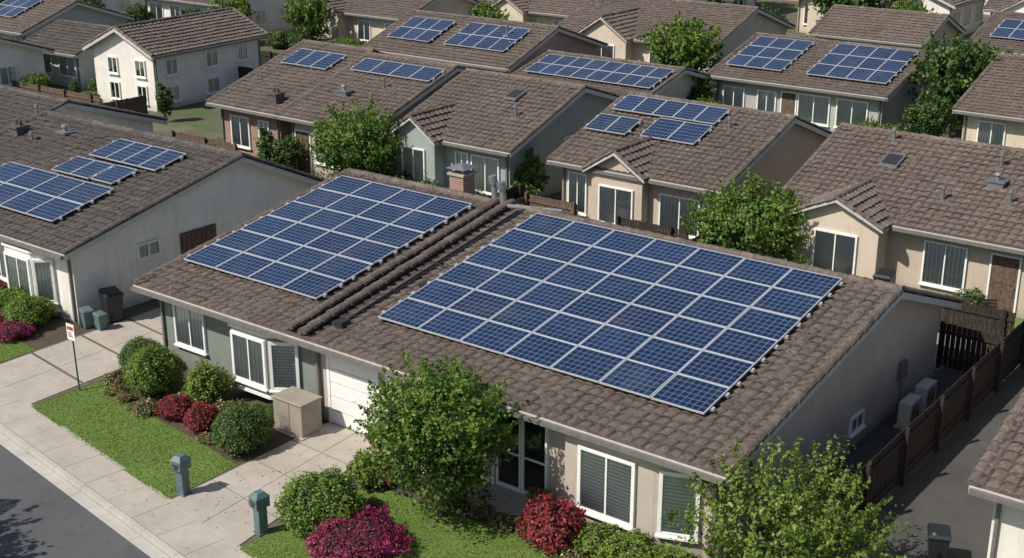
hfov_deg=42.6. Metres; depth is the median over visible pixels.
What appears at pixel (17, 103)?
roof
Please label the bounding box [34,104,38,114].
vent pipe
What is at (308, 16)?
broadleaf tree
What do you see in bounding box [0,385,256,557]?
pavement
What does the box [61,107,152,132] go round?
walls
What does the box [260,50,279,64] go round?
wooden fence
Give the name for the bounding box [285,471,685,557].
flower bed soil
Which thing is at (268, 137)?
cypress tree
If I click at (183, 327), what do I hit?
window blinds
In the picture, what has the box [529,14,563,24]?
walls
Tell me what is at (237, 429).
round shrub
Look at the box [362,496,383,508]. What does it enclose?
flower clump
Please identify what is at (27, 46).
gutters and fascia
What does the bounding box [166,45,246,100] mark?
window blinds
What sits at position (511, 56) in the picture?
roof
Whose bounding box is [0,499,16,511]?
manhole cover
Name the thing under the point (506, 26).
vent pipe
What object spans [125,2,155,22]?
broadleaf tree
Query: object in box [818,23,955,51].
walls
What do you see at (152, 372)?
round shrub
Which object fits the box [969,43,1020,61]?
broadleaf tree
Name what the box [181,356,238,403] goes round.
leafy shrub
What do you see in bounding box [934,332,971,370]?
patio
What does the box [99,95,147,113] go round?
wooden fence
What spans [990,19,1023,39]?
solar panel array
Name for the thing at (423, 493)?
flower clump
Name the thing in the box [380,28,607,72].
gutters and fascia
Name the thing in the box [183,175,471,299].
solar panel array
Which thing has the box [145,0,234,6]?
gutters and fascia
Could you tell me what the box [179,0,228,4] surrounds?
roof
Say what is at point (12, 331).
magenta flowering shrub
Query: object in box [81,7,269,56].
roof
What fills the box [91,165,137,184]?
solar panel array
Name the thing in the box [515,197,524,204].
wooden fence
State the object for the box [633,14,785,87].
walls
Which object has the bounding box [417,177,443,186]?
garden shrub
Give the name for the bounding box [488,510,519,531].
flower clump
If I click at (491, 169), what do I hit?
window blinds
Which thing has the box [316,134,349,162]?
window blinds
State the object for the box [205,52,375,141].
gutters and fascia
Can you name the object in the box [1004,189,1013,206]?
vent pipe
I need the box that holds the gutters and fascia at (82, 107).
[53,103,166,124]
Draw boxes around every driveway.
[0,307,163,403]
[170,422,382,546]
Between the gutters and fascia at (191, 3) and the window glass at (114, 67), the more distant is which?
the gutters and fascia at (191, 3)
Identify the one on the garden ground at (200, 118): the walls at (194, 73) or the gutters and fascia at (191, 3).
the walls at (194, 73)
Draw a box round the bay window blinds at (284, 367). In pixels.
[234,335,296,386]
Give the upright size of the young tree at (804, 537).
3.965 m
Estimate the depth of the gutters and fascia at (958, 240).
44.24 m
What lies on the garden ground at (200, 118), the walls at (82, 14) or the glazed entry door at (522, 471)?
the walls at (82, 14)
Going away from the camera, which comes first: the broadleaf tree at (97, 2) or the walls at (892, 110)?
the walls at (892, 110)
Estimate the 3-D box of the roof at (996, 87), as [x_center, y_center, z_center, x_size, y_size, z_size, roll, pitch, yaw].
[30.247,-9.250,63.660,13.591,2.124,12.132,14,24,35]
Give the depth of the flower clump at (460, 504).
31.95 m
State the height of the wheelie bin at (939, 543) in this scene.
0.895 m
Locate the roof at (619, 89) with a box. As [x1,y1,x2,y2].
[512,49,710,94]
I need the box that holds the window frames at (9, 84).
[0,65,17,85]
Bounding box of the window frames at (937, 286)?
[811,228,1022,312]
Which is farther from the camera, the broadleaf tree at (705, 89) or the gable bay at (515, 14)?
the gable bay at (515, 14)
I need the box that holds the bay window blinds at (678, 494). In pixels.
[581,450,696,534]
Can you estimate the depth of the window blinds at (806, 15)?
101.75 m
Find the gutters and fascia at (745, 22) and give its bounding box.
[631,9,794,69]
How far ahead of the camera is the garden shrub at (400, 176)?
58.14 m
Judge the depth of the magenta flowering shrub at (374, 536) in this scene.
29.78 m
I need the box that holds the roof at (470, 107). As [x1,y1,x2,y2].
[387,68,620,152]
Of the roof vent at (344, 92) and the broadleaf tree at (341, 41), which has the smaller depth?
the roof vent at (344, 92)
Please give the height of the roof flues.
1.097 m
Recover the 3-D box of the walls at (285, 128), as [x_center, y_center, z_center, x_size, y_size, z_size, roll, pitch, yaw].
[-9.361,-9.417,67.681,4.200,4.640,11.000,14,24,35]
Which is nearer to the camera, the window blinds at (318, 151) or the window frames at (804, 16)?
the window blinds at (318, 151)
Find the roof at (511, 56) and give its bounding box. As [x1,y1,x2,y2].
[361,9,608,68]
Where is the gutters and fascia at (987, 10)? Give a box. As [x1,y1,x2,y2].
[983,9,994,14]
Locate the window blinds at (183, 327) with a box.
[176,306,861,476]
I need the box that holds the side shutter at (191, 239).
[179,223,216,254]
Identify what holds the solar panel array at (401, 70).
on the roof at (397, 94)
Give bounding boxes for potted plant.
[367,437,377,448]
[525,487,551,501]
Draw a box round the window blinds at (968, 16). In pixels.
[953,4,981,25]
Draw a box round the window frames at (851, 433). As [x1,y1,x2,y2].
[172,304,865,484]
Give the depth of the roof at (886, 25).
84.75 m
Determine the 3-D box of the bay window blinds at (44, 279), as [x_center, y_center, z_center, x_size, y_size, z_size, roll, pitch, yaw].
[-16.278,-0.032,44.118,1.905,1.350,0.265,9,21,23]
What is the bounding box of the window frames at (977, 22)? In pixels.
[952,3,983,27]
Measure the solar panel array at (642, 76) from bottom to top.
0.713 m
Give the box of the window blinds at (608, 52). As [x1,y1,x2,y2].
[597,46,691,67]
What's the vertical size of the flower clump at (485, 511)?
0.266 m
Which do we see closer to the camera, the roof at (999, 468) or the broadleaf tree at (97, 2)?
the roof at (999, 468)
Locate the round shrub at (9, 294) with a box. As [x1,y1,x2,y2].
[0,286,29,310]
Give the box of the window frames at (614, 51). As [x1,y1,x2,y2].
[601,45,671,61]
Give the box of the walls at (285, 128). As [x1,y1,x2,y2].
[223,109,292,164]
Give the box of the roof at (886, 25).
[808,4,965,44]
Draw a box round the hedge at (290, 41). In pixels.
[274,30,362,49]
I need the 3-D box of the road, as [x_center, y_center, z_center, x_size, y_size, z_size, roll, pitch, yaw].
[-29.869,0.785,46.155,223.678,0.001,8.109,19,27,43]
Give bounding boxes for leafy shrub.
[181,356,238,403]
[345,447,392,490]
[567,521,620,557]
[596,527,657,557]
[646,542,702,557]
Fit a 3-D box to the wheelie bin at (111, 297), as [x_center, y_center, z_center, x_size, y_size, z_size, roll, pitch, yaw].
[-13.367,0.870,43.862,0.634,1.119,0.774,-14,24,-35]
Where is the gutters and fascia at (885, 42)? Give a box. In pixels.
[809,17,964,48]
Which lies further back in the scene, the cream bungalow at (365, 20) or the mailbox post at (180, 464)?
the cream bungalow at (365, 20)
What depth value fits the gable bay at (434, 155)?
57.74 m
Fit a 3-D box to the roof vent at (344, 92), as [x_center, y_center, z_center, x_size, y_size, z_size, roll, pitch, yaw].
[-7.912,-8.837,62.038,0.680,0.720,0.580,14,24,35]
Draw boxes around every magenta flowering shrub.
[0,310,4,322]
[0,318,36,342]
[303,504,414,557]
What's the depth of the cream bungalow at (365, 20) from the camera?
94.39 m
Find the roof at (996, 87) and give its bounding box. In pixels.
[951,53,1023,118]
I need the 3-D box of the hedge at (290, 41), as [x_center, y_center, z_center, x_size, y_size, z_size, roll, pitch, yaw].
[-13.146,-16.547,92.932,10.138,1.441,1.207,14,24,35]
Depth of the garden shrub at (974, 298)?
44.38 m
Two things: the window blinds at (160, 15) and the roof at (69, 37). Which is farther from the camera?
the window blinds at (160, 15)
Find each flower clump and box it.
[101,368,125,385]
[101,383,126,395]
[114,391,136,403]
[125,401,141,411]
[131,397,159,418]
[169,391,192,400]
[195,432,213,443]
[209,398,237,412]
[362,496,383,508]
[416,485,436,499]
[444,493,475,513]
[467,501,498,519]
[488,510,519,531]
[541,539,588,557]
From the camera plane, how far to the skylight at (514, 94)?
58.81 m
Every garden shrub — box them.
[82,89,102,102]
[87,78,96,90]
[257,154,281,163]
[264,28,286,48]
[383,170,414,180]
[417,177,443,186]
[475,188,484,195]
[506,181,539,196]
[880,123,906,130]
[954,287,988,312]
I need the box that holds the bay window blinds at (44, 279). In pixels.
[7,255,53,299]
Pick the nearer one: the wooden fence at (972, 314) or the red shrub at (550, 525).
the red shrub at (550, 525)
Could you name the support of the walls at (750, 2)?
on the garden ground at (200, 118)
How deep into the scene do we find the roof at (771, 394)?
33.56 m
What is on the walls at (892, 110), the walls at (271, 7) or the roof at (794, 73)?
the roof at (794, 73)
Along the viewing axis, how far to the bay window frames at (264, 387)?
37.05 m
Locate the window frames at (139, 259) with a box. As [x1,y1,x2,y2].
[0,238,162,281]
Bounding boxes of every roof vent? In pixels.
[54,124,75,136]
[335,84,353,96]
[985,172,1009,189]
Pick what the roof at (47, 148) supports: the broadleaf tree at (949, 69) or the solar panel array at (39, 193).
the solar panel array at (39, 193)
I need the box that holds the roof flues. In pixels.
[488,174,561,212]
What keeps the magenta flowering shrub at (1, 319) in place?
on the flower bed soil at (53, 330)
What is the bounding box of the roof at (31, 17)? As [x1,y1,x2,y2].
[0,0,134,33]
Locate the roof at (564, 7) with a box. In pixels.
[479,0,587,15]
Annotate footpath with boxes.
[343,445,466,493]
[460,481,548,517]
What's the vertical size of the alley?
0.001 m
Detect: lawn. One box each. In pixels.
[0,339,34,360]
[32,379,236,497]
[241,490,555,557]
[942,309,1022,333]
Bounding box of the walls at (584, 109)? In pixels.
[445,93,613,197]
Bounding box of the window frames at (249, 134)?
[230,114,269,151]
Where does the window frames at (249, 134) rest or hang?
attached to the walls at (285, 128)
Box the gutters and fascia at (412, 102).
[275,68,463,168]
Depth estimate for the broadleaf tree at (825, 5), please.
93.00 m
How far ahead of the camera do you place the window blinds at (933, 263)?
45.83 m
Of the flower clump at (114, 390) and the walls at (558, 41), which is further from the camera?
the walls at (558, 41)
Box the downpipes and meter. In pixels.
[314,351,907,419]
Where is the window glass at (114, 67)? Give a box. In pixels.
[108,57,146,98]
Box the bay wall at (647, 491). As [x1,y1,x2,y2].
[564,434,705,557]
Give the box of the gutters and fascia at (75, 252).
[0,157,319,322]
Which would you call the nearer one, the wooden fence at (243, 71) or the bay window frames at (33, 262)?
the bay window frames at (33, 262)
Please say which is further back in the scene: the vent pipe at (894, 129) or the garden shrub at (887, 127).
the garden shrub at (887, 127)
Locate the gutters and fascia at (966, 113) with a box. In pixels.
[952,110,1023,139]
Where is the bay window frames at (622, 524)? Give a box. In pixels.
[576,444,700,543]
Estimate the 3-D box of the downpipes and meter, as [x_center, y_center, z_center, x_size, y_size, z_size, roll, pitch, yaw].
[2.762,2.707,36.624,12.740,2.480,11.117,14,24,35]
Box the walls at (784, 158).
[562,125,825,239]
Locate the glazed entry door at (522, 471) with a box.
[496,412,548,494]
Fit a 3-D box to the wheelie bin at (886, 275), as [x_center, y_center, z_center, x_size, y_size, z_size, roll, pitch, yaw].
[12.903,0.261,45.586,0.634,1.119,0.774,12,23,30]
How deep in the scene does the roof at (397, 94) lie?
61.85 m
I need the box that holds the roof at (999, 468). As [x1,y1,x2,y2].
[966,392,1023,500]
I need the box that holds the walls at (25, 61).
[0,42,45,85]
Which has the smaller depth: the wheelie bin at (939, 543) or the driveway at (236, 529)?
the wheelie bin at (939, 543)
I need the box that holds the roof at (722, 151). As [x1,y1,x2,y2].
[546,90,831,191]
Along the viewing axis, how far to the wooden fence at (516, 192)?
54.61 m
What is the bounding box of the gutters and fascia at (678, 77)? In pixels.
[653,70,716,94]
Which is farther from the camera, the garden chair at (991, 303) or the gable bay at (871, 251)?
the gable bay at (871, 251)
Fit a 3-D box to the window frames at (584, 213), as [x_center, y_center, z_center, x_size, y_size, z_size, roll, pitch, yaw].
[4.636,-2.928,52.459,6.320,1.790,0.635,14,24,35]
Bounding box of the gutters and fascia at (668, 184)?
[546,119,830,212]
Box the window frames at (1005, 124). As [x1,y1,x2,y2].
[976,120,1006,145]
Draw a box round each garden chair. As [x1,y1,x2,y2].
[946,295,970,320]
[980,298,996,324]
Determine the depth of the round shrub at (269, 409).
36.56 m
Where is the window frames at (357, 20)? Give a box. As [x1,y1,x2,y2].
[357,20,390,41]
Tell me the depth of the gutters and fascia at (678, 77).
69.84 m
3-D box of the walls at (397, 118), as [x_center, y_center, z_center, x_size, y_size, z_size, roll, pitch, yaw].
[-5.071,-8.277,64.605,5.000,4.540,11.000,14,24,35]
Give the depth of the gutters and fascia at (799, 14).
102.01 m
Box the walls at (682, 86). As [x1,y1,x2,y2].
[658,74,703,99]
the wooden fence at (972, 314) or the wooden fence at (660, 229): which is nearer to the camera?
the wooden fence at (972, 314)
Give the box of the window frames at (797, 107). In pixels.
[722,85,868,127]
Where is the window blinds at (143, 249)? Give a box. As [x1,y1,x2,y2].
[0,240,158,276]
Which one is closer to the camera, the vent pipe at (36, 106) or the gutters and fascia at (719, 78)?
the vent pipe at (36, 106)
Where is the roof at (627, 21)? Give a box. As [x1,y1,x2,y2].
[557,0,795,45]
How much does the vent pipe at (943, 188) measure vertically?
0.680 m
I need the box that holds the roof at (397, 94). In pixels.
[276,52,467,123]
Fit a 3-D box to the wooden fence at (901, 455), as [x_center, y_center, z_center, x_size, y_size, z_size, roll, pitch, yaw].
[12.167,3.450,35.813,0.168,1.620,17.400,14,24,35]
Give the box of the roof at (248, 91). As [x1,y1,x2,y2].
[205,39,388,114]
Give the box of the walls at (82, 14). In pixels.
[0,5,124,40]
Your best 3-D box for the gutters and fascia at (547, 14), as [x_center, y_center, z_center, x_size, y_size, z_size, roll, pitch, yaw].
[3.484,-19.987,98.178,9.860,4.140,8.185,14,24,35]
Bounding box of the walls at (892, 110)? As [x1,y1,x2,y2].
[716,61,943,131]
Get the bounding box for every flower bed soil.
[18,314,93,353]
[35,368,327,478]
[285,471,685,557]
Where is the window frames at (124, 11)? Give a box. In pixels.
[118,0,144,12]
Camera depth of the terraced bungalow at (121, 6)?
106.87 m
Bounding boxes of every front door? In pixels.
[296,131,310,173]
[781,92,795,114]
[987,255,1019,311]
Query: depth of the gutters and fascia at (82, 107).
58.37 m
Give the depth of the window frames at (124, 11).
107.04 m
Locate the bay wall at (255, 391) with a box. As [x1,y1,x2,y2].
[228,323,302,399]
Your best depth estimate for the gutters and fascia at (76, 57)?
80.55 m
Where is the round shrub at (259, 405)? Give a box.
[240,402,264,419]
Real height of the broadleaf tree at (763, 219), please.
4.065 m
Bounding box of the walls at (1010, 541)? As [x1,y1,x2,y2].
[987,502,1023,557]
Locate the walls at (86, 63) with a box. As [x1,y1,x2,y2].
[47,49,95,88]
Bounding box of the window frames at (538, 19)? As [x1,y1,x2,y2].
[529,17,560,24]
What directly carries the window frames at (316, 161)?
attached to the walls at (397, 118)
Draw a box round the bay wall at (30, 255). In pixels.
[1,241,61,311]
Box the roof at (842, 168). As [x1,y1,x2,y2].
[777,122,1023,249]
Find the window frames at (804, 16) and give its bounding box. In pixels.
[802,5,807,24]
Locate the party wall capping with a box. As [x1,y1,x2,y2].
[285,195,515,336]
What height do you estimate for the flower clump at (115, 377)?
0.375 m
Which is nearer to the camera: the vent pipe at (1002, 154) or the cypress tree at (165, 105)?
the vent pipe at (1002, 154)
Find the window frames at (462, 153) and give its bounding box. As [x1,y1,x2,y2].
[401,134,573,195]
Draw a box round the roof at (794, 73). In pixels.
[706,32,931,97]
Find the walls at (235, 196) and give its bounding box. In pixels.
[4,162,314,323]
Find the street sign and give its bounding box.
[66,322,79,390]
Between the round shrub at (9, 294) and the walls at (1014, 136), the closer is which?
the round shrub at (9, 294)
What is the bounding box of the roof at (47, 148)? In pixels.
[0,110,324,254]
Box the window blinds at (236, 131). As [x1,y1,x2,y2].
[232,116,267,146]
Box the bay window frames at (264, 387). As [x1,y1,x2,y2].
[230,330,300,392]
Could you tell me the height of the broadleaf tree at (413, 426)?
4.228 m
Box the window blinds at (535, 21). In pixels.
[530,18,559,24]
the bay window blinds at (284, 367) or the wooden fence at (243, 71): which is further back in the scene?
the wooden fence at (243, 71)
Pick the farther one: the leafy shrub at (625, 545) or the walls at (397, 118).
the walls at (397, 118)
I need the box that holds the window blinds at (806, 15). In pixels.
[804,6,807,22]
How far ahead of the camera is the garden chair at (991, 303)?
43.36 m
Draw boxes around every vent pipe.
[29,130,33,139]
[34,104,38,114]
[367,92,372,104]
[380,77,385,89]
[503,25,509,35]
[511,104,517,118]
[728,116,731,128]
[891,127,896,142]
[936,185,946,202]
[995,152,1004,168]
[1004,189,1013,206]
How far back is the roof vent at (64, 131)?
51.64 m
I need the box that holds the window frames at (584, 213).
[567,170,700,238]
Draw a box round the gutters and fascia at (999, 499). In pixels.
[968,484,1023,557]
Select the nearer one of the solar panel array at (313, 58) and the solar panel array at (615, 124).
the solar panel array at (615, 124)
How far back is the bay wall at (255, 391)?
37.11 m
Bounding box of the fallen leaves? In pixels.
[4,359,980,557]
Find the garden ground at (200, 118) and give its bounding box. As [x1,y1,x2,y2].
[0,0,1023,557]
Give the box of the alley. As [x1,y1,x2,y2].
[833,367,1023,557]
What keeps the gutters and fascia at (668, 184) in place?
attached to the walls at (784, 158)
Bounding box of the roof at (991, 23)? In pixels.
[967,10,1023,54]
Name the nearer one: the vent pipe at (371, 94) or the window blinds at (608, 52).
the vent pipe at (371, 94)
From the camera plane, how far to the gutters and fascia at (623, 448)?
33.15 m
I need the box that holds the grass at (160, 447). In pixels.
[0,340,552,557]
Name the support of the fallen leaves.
on the road
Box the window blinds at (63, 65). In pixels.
[43,54,75,75]
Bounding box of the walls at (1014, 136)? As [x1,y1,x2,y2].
[961,115,1023,147]
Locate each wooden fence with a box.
[12,80,100,103]
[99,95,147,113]
[171,130,237,150]
[238,66,253,78]
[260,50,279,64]
[484,184,525,199]
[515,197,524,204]
[525,192,577,215]
[616,215,688,239]
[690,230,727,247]
[815,320,1023,557]
[935,321,1003,371]
[938,302,1015,341]
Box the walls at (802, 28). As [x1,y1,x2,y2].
[797,0,906,32]
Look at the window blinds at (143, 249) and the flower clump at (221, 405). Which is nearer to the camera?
the flower clump at (221, 405)
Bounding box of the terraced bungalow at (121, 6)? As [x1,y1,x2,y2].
[100,0,144,20]
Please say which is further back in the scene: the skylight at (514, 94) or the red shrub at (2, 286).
the skylight at (514, 94)
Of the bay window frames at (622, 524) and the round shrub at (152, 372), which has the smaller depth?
the bay window frames at (622, 524)
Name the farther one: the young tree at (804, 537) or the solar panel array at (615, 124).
the solar panel array at (615, 124)
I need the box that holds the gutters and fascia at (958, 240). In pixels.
[785,207,1023,260]
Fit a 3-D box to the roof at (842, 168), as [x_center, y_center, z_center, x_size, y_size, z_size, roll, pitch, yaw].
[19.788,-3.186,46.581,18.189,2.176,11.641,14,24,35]
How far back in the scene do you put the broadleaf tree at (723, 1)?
98.00 m
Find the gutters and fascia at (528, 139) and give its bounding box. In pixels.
[439,88,618,189]
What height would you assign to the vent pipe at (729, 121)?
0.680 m
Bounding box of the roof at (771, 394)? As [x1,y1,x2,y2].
[131,168,964,476]
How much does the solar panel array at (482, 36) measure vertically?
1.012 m
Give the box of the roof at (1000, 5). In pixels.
[982,0,1023,10]
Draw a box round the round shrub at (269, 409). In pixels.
[264,402,273,421]
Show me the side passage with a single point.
(874, 442)
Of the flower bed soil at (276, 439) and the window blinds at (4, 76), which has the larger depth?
the window blinds at (4, 76)
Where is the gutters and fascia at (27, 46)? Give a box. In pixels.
[0,39,54,53]
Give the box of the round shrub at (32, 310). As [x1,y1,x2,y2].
[0,291,58,331]
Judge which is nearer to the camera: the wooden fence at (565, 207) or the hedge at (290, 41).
the wooden fence at (565, 207)
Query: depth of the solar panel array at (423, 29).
79.84 m
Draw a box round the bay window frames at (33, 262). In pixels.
[3,251,58,304]
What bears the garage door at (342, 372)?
attached to the walls at (863, 375)
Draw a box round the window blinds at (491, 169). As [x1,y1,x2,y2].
[404,137,569,191]
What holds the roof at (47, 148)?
on the walls at (235, 196)
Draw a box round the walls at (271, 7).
[146,0,295,33]
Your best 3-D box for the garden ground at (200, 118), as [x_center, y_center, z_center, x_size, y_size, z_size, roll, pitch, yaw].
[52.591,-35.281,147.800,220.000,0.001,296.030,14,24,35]
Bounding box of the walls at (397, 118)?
[294,72,459,177]
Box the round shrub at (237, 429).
[209,399,275,456]
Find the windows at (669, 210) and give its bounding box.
[570,173,697,235]
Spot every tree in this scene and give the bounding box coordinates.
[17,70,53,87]
[69,77,80,92]
[79,0,106,7]
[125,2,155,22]
[154,81,174,117]
[178,6,202,14]
[206,0,255,18]
[255,125,274,157]
[258,140,273,159]
[269,134,305,167]
[281,0,335,41]
[300,94,405,177]
[334,35,359,44]
[340,37,364,46]
[347,347,526,517]
[467,0,511,19]
[513,147,549,191]
[637,10,726,81]
[660,434,936,557]
[680,165,813,264]
[686,74,715,101]
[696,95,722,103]
[704,0,742,4]
[758,3,788,31]
[805,0,898,22]
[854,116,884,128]
[887,0,936,14]
[898,91,958,136]
[905,30,1007,137]
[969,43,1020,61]
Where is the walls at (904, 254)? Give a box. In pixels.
[784,215,1023,318]
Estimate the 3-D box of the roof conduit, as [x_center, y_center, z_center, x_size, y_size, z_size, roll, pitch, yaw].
[-1.969,-0.361,38.493,0.900,1.496,8.360,14,24,35]
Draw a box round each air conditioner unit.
[893,393,921,429]
[914,377,936,413]
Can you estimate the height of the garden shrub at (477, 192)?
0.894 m
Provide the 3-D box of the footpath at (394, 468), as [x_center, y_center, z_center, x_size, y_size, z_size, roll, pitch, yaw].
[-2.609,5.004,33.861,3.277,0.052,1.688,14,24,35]
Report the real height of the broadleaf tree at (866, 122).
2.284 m
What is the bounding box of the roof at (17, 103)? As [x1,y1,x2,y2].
[0,84,167,130]
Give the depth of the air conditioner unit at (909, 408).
36.17 m
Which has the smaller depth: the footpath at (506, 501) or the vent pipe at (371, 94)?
the footpath at (506, 501)
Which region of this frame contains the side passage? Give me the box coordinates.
[726,342,992,557]
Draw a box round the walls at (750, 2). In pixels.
[695,0,754,5]
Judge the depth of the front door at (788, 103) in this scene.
70.31 m
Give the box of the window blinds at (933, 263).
[814,231,965,288]
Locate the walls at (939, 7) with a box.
[912,0,982,36]
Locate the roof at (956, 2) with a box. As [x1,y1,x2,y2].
[943,0,974,5]
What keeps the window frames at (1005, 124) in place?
attached to the walls at (1014, 136)
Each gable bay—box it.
[395,122,444,186]
[492,0,528,21]
[580,20,632,59]
[591,157,648,224]
[794,203,888,278]
[806,0,822,34]
[1004,2,1023,12]
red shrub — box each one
[0,279,7,289]
[154,394,192,420]
[183,401,219,434]
[379,467,397,489]
[515,492,587,554]
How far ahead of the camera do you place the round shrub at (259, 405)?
36.67 m
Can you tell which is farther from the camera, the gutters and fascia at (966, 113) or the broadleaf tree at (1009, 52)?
the broadleaf tree at (1009, 52)
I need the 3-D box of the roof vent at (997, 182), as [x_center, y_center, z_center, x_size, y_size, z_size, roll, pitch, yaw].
[17.135,-3.413,46.314,0.680,0.720,0.580,14,24,35]
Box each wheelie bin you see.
[78,305,94,328]
[92,310,107,330]
[98,285,123,322]
[873,268,895,282]
[925,523,951,557]
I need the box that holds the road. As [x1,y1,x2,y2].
[0,434,168,557]
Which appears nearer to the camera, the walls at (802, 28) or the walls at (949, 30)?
the walls at (949, 30)
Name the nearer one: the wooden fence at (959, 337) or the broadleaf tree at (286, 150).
the wooden fence at (959, 337)
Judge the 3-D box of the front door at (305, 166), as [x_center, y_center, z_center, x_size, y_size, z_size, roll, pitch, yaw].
[-9.833,-5.978,61.868,0.900,1.970,0.097,14,24,35]
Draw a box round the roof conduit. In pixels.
[334,209,523,328]
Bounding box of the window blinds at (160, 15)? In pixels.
[150,3,288,23]
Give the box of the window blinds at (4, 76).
[0,66,15,84]
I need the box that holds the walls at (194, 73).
[93,33,259,111]
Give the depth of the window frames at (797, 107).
69.89 m
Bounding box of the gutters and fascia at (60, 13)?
[0,2,133,40]
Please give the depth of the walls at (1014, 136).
62.55 m
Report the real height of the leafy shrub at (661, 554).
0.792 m
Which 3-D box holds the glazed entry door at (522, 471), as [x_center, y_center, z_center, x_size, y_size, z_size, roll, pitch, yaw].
[0.238,4.324,32.471,1.580,2.200,0.060,14,24,35]
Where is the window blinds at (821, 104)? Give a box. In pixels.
[724,86,866,125]
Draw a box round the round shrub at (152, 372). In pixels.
[121,339,186,400]
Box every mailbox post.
[169,452,191,496]
[248,489,269,536]
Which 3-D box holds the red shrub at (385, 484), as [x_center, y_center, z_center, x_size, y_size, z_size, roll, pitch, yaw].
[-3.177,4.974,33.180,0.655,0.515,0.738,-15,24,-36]
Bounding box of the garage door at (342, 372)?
[329,356,376,433]
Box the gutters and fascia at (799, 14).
[797,0,905,31]
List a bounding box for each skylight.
[503,88,526,100]
[878,152,905,168]
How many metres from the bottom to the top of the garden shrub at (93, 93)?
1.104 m
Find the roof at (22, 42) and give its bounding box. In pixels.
[0,37,54,50]
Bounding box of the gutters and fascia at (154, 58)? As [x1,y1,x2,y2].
[82,29,269,110]
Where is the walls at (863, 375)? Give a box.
[163,299,940,557]
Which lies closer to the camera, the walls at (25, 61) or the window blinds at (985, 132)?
the window blinds at (985, 132)
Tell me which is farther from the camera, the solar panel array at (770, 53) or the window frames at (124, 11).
the window frames at (124, 11)
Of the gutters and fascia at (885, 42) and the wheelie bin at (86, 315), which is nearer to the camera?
the wheelie bin at (86, 315)
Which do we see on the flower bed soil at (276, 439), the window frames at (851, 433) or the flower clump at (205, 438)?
the flower clump at (205, 438)
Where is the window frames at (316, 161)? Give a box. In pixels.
[294,129,344,174]
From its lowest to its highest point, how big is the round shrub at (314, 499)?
1.447 m
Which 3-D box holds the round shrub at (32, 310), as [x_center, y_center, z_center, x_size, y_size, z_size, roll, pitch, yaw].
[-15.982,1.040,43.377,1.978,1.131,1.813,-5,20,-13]
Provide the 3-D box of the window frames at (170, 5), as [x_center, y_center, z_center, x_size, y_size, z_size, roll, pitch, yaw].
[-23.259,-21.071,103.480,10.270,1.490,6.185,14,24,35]
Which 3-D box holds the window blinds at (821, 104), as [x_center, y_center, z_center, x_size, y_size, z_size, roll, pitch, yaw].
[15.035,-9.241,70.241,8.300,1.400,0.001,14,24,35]
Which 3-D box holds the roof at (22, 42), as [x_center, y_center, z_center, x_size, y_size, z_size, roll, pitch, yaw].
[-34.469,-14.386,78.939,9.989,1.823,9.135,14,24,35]
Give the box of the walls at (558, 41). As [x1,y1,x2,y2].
[464,32,596,73]
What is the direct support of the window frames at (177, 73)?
attached to the walls at (194, 73)
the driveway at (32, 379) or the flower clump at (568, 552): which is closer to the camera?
the flower clump at (568, 552)
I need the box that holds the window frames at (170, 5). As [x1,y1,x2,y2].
[149,2,285,24]
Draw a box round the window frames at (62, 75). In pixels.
[45,54,77,78]
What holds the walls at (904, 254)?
on the garden ground at (200, 118)
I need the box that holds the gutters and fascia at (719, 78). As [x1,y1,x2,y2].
[709,53,933,124]
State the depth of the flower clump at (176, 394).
37.86 m
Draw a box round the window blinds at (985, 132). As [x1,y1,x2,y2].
[978,122,1004,144]
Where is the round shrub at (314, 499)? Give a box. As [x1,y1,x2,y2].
[274,463,367,543]
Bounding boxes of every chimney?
[6,119,30,136]
[266,87,285,105]
[446,162,477,194]
[724,0,737,3]
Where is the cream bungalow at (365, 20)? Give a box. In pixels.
[296,0,482,43]
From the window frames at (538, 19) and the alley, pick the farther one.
the window frames at (538, 19)
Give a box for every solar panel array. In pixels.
[0,0,41,17]
[0,161,113,221]
[51,156,114,178]
[89,138,186,170]
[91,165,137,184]
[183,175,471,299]
[280,48,346,69]
[350,58,444,81]
[378,213,842,414]
[387,16,455,41]
[443,22,530,51]
[524,54,673,88]
[584,113,641,134]
[612,94,729,124]
[640,118,712,144]
[726,36,813,70]
[806,43,918,83]
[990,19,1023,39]
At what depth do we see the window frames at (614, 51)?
83.75 m
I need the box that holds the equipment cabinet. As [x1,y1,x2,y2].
[271,386,325,440]
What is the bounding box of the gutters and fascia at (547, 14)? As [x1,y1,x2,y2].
[479,6,566,17]
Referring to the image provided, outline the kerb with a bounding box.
[0,423,185,557]
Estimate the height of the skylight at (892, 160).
0.350 m
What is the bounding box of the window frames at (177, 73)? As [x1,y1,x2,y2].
[107,44,249,104]
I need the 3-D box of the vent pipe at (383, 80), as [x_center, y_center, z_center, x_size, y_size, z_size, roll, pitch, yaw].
[-6.034,-9.153,61.738,0.320,0.680,0.320,14,24,35]
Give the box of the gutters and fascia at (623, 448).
[130,285,961,555]
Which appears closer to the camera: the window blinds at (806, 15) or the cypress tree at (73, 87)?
the cypress tree at (73, 87)
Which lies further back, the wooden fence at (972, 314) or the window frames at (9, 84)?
the window frames at (9, 84)
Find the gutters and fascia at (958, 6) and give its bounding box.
[938,0,984,25]
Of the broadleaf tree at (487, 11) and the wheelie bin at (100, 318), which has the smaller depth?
the wheelie bin at (100, 318)
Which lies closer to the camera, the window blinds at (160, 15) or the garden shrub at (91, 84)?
the garden shrub at (91, 84)
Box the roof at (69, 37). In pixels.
[23,19,112,55]
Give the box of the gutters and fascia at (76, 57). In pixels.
[43,49,90,87]
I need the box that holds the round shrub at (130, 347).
[117,335,162,369]

